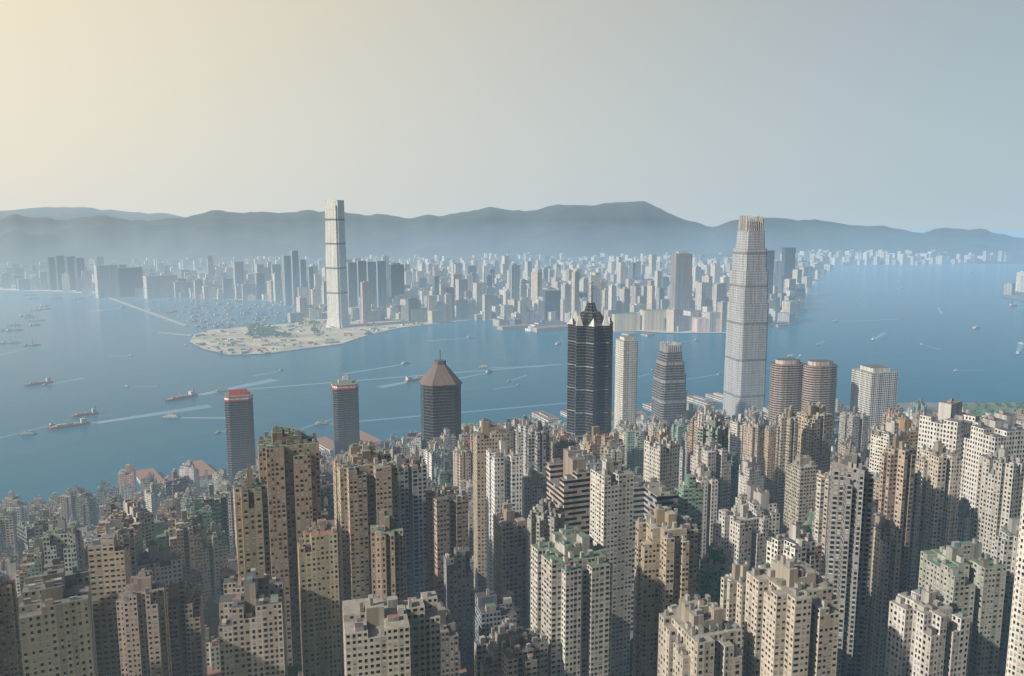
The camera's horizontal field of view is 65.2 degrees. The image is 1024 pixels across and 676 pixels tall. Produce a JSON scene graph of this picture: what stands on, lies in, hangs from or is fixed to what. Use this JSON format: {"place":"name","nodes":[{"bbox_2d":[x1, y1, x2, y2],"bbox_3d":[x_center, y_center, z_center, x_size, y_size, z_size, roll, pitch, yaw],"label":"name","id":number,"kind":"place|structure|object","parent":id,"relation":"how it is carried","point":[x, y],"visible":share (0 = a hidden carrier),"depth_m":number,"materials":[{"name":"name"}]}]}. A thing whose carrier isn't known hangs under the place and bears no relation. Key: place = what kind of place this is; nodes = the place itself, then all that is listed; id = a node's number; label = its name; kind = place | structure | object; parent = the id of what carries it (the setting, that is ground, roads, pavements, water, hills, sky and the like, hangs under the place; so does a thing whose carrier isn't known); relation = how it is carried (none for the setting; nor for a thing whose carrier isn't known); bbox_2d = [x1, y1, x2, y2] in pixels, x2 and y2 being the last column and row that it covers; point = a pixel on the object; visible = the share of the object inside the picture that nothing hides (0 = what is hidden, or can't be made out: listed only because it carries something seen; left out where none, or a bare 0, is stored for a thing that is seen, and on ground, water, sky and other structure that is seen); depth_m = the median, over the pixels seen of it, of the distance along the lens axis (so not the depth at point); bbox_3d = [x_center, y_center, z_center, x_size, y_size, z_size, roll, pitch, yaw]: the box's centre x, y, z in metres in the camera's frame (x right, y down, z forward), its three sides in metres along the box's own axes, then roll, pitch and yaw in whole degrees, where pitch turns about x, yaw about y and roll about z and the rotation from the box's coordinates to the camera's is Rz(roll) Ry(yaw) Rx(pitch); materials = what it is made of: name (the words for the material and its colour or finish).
{"place":"outdoors","nodes":[
{"label":"outdoors","id":0,"kind":"place"},
{"bbox_2d":[0,207,184,220],"bbox_3d":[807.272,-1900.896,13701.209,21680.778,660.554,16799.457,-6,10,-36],"label":"distant mountains","id":1,"kind":"structure","parent":0,"point":[62,213],"depth_m":12482.12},
{"bbox_2d":[190,319,425,354],"bbox_3d":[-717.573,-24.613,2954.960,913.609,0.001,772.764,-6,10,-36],"label":"reclaimed land","id":2,"kind":"structure","parent":0,"point":[308,335],"depth_m":2820.86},
{"bbox_2d":[247,320,319,337],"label":"trees","id":3,"kind":"object","parent":2,"relation":"on","point":[261,329],"visible":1,"depth_m":2900.08,"materials":[{"name":"green plant"}]},
{"bbox_2d":[195,304,423,353],"bbox_3d":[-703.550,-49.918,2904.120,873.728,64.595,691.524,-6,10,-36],"label":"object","id":4,"kind":"object","parent":2,"relation":"on","point":[248,348],"visible":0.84,"depth_m":2771.51,"materials":[{"name":"white concrete"}]},
{"bbox_2d":[325,200,349,327],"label":"skyscraper","id":5,"kind":"structure","parent":2,"relation":"on","point":[337,293],"depth_m":3030.20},
{"bbox_2d":[0,230,1023,507],"bbox_3d":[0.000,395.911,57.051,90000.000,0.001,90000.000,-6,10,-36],"label":"harbour water","id":6,"kind":"structure","parent":0,"point":[82,358],"depth_m":2280.43,"materials":[{"name":"blue liquid"}]},
{"bbox_2d":[0,337,19,343],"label":"barge","id":7,"kind":"object","parent":6,"relation":"on","point":[10,342],"visible":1,"depth_m":2678.55},
{"bbox_2d":[5,324,23,331],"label":"barge","id":8,"kind":"object","parent":6,"relation":"on","point":[7,330],"visible":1,"depth_m":2991.39},
{"bbox_2d":[21,428,36,435],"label":"ferry","id":9,"kind":"object","parent":6,"relation":"on","point":[26,432],"visible":1,"depth_m":1522.02,"materials":[{"name":"white metal"}]},
{"bbox_2d":[23,340,40,345],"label":"barge","id":10,"kind":"object","parent":6,"relation":"on","point":[25,344],"visible":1,"depth_m":2630.84},
{"bbox_2d":[24,376,52,385],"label":"cargo ship","id":11,"kind":"object","parent":6,"relation":"on","point":[48,380],"visible":1,"depth_m":1998.31},
{"bbox_2d":[47,416,89,429],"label":"cargo ship","id":12,"kind":"object","parent":6,"relation":"on","point":[83,421],"visible":1,"depth_m":1582.43,"materials":[{"name":"metal"}]},
{"bbox_2d":[71,406,98,417],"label":"cargo ship","id":13,"kind":"object","parent":6,"relation":"on","point":[93,412],"visible":1,"depth_m":1673.82},
{"bbox_2d":[108,297,188,325],"bbox_3d":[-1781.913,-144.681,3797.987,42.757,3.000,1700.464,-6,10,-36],"label":"breakwater","id":14,"kind":"object","parent":6,"relation":"on","point":[169,319],"visible":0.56,"depth_m":3573.74,"materials":[{"name":"grey concrete"}]},
{"bbox_2d":[162,412,180,417],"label":"ferry","id":15,"kind":"object","parent":6,"relation":"on","point":[172,415],"visible":1,"depth_m":1654.77,"materials":[{"name":"metal"}]},
{"bbox_2d":[158,332,192,335],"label":"breakwater","id":16,"kind":"object","parent":6,"relation":"on","point":[175,333],"visible":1,"depth_m":2896.49,"materials":[{"name":"grey concrete"}]},
{"bbox_2d":[165,389,197,401],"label":"cargo ship","id":17,"kind":"object","parent":6,"relation":"on","point":[191,393],"visible":1,"depth_m":1838.00,"materials":[{"name":"metal"}]},
{"bbox_2d":[214,387,228,391],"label":"boat","id":18,"kind":"object","parent":6,"relation":"on","point":[223,389],"visible":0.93,"depth_m":1914.44,"materials":[{"name":"metal"}]},
{"bbox_2d":[313,420,328,425],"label":"ferry","id":19,"kind":"object","parent":6,"relation":"on","point":[322,422],"visible":1,"depth_m":1598.27,"materials":[{"name":"metal"}]},
{"bbox_2d":[404,375,421,382],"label":"ship","id":20,"kind":"object","parent":6,"relation":"on","point":[408,379],"visible":0.88,"depth_m":2033.49,"materials":[{"name":"metal"}]},
{"bbox_2d":[136,309,806,484],"bbox_3d":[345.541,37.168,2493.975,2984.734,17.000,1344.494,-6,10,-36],"label":"low-rise buildings","id":21,"kind":"structure","parent":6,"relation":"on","point":[326,443],"depth_m":1671.89,"materials":[{"name":"grey concrete"}]},
{"bbox_2d":[525,320,567,331],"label":"cruise ship","id":22,"kind":"object","parent":6,"relation":"on","point":[544,322],"visible":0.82,"depth_m":3026.85},
{"bbox_2d":[0,201,1023,273],"bbox_3d":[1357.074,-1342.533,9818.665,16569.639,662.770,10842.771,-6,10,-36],"label":"mountain range","id":23,"kind":"structure","parent":0,"point":[635,228],"depth_m":7984.41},
{"bbox_2d":[0,236,1023,354],"bbox_3d":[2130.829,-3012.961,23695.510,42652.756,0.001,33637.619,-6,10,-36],"label":"kowloon ground","id":24,"kind":"structure","parent":0,"point":[13,286],"depth_m":3319.52,"materials":[{"name":"grey concrete"}]},
{"bbox_2d":[46,247,795,331],"bbox_3d":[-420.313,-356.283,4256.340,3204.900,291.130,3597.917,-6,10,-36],"label":"distant high-rise buildings","id":25,"kind":"structure","parent":24,"relation":"on","point":[113,281],"depth_m":3476.36,"materials":[{"name":"grey concrete"}]},
{"bbox_2d":[81,254,811,331],"bbox_3d":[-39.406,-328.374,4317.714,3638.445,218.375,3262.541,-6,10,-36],"label":"distant city buildings","id":26,"kind":"structure","parent":24,"relation":"on","point":[423,298],"depth_m":3472.64,"materials":[{"name":"grey concrete"}]},
{"bbox_2d":[0,249,1013,292],"bbox_3d":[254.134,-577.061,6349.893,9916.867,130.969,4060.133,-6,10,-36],"label":"distant city buildings","id":27,"kind":"structure","parent":24,"relation":"on","point":[820,262],"depth_m":6229.96,"materials":[{"name":"grey concrete"}]},
{"bbox_2d":[0,0,1023,230],"label":"sky","id":28,"kind":"structure","parent":0,"point":[898,114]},
{"bbox_2d":[138,291,1023,491],"bbox_3d":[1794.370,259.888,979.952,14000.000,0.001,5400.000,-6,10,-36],"label":"hk island ground","id":29,"kind":"structure","parent":0,"point":[934,406],"depth_m":1765.39,"materials":[{"name":"grey concrete"}]},
{"bbox_2d":[224,389,255,484],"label":"skyscraper","id":30,"kind":"structure","parent":29,"relation":"on","point":[239,419],"depth_m":1196.34,"materials":[{"name":"grey glass"}]},
{"bbox_2d":[331,375,359,454],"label":"skyscraper","id":31,"kind":"structure","parent":29,"relation":"on","point":[345,409],"depth_m":1280.46,"materials":[{"name":"grey glass"}]},
{"bbox_2d":[0,418,834,596],"bbox_3d":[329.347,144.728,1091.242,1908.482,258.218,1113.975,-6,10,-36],"label":"high-rise buildings","id":32,"kind":"structure","parent":29,"relation":"on","point":[537,447],"depth_m":694.99,"materials":[{"name":"grey concrete"}]},
{"bbox_2d":[419,350,461,448],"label":"skyscraper","id":33,"kind":"structure","parent":29,"relation":"on","point":[440,386],"depth_m":1005.58,"materials":[{"name":"grey glass"}]},
{"bbox_2d":[2,405,915,675],"bbox_3d":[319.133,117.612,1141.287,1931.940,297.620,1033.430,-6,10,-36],"label":"high-rise buildings","id":34,"kind":"structure","parent":29,"relation":"on","point":[319,596],"depth_m":507.12,"materials":[{"name":"grey concrete"}]},
{"bbox_2d":[5,407,922,599],"bbox_3d":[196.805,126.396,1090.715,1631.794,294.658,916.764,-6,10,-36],"label":"high-rise buildings","id":35,"kind":"structure","parent":29,"relation":"on","point":[252,520],"depth_m":549.37,"materials":[{"name":"grey concrete"}]},
{"bbox_2d":[18,408,922,609],"bbox_3d":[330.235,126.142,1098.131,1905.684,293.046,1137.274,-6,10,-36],"label":"high-rise buildings","id":36,"kind":"structure","parent":29,"relation":"on","point":[697,500],"depth_m":597.69,"materials":[{"name":"beige concrete"}]},
{"bbox_2d":[0,401,982,675],"bbox_3d":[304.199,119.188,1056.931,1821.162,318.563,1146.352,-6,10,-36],"label":"high-rise buildings","id":37,"kind":"structure","parent":29,"relation":"on","point":[142,623],"depth_m":439.39,"materials":[{"name":"grey concrete"}]},
{"bbox_2d":[0,412,1019,675],"bbox_3d":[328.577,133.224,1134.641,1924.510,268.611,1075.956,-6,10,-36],"label":"high-rise buildings","id":38,"kind":"structure","parent":29,"relation":"on","point":[446,518],"depth_m":456.89,"materials":[{"name":"grey concrete"}]},
{"bbox_2d":[0,406,1023,667],"bbox_3d":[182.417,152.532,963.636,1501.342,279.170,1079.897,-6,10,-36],"label":"high-rise buildings","id":39,"kind":"structure","parent":29,"relation":"on","point":[64,544],"depth_m":581.97,"materials":[{"name":"grey concrete"}]},
{"bbox_2d":[17,403,1023,675],"bbox_3d":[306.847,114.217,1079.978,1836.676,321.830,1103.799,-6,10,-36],"label":"high-rise buildings","id":40,"kind":"structure","parent":29,"relation":"on","point":[1015,659],"depth_m":373.60,"materials":[{"name":"beige concrete"}]},
{"bbox_2d":[67,404,980,610],"bbox_3d":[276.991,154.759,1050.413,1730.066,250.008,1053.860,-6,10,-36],"label":"high-rise buildings","id":41,"kind":"structure","parent":29,"relation":"on","point":[525,423],"depth_m":767.35,"materials":[{"name":"grey concrete"}]},
{"bbox_2d":[34,403,1019,594],"bbox_3d":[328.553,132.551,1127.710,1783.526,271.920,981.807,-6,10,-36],"label":"high-rise buildings","id":42,"kind":"structure","parent":29,"relation":"on","point":[661,459],"depth_m":698.58,"materials":[{"name":"grey concrete"}]},
{"bbox_2d":[48,408,1023,675],"bbox_3d":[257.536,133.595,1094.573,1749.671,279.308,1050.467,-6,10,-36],"label":"high-rise buildings","id":43,"kind":"structure","parent":29,"relation":"on","point":[998,506],"depth_m":531.78,"materials":[{"name":"beige concrete"}]},
{"bbox_2d":[61,398,1013,607],"bbox_3d":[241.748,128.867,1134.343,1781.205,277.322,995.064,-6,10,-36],"label":"high-rise buildings","id":44,"kind":"structure","parent":29,"relation":"on","point":[204,552],"depth_m":596.97,"materials":[{"name":"grey concrete"}]},
{"bbox_2d":[567,263,613,442],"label":"skyscraper","id":45,"kind":"structure","parent":29,"relation":"on","point":[589,370],"depth_m":1047.12,"materials":[{"name":"black glass"}]},
{"bbox_2d":[614,336,637,428],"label":"pale tower","id":46,"kind":"structure","parent":29,"relation":"on","point":[626,363],"depth_m":1347.39,"materials":[{"name":"beige concrete"}]},
{"bbox_2d":[651,341,686,426],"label":"skyscraper","id":47,"kind":"structure","parent":29,"relation":"on","point":[669,395],"depth_m":1274.02,"materials":[{"name":"grey glass"}]},
{"bbox_2d":[723,216,768,419],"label":"skyscraper","id":48,"kind":"structure","parent":29,"relation":"on","point":[746,346],"depth_m":1383.86,"materials":[{"name":"grey glass"}]},
{"bbox_2d":[768,358,804,422],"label":"round tower","id":49,"kind":"structure","parent":29,"relation":"on","point":[785,384],"depth_m":1210.26,"materials":[{"name":"concrete"}]},
{"bbox_2d":[797,401,832,472],"bbox_3d":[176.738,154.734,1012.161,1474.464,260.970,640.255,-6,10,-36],"label":"hong kong towers","id":50,"kind":"structure","parent":29,"relation":"on","point":[815,422],"depth_m":754.88,"materials":[{"name":"beige concrete"}]},
{"bbox_2d":[801,359,837,428],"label":"round tower","id":51,"kind":"structure","parent":29,"relation":"on","point":[819,380],"depth_m":1196.92,"materials":[{"name":"concrete"}]},
{"bbox_2d":[849,364,897,428],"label":"office tower","id":52,"kind":"structure","parent":29,"relation":"on","point":[873,395],"depth_m":1212.16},
{"bbox_2d":[962,404,1023,416],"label":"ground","id":53,"kind":"structure","parent":29,"relation":"on","point":[994,407],"depth_m":1736.47,"materials":[{"name":"green plant"}]},
{"bbox_2d":[962,401,1023,415],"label":"waterfront trees","id":54,"kind":"object","parent":29,"relation":"on","point":[1007,403],"visible":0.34,"depth_m":1711.01,"materials":[{"name":"green plant"}]},
{"bbox_2d":[1004,271,1023,294],"bbox_3d":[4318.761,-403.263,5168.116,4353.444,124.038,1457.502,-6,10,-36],"label":"city blocks","id":55,"kind":"structure","parent":29,"relation":"on","point":[1010,289],"depth_m":4627.08,"materials":[{"name":"grey concrete"}]},
{"bbox_3d":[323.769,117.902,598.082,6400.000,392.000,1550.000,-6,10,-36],"label":"hong kong hillside terrain","id":56,"kind":"structure","parent":0,"visible":0},
{"bbox_2d":[205,591,632,675],"bbox_3d":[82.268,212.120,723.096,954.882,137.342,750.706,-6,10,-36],"label":"buildings","id":57,"kind":"structure","parent":56,"relation":"on","point":[293,670],"depth_m":497.90,"materials":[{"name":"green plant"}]},
{"bbox_2d":[0,422,838,675],"bbox_3d":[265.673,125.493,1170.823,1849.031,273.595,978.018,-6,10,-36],"label":"high-rise buildings","id":58,"kind":"structure","parent":56,"relation":"on","point":[387,561],"depth_m":436.69,"materials":[{"name":"grey concrete"}]},
{"bbox_2d":[4,398,926,675],"bbox_3d":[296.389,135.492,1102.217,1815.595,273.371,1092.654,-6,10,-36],"label":"high-rise buildings","id":59,"kind":"structure","parent":56,"relation":"on","point":[458,588],"depth_m":541.66,"materials":[{"name":"grey concrete"}]},
{"bbox_2d":[0,405,992,627],"bbox_3d":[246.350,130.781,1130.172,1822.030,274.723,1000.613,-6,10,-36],"label":"high-rise buildings","id":60,"kind":"structure","parent":56,"relation":"on","point":[881,437],"depth_m":803.29,"materials":[{"name":"grey concrete"}]},
{"bbox_2d":[18,398,1023,675],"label":"apartment towers","id":61,"kind":"structure","parent":56,"relation":"on","point":[944,618],"depth_m":410.53,"materials":[{"name":"beige concrete"}]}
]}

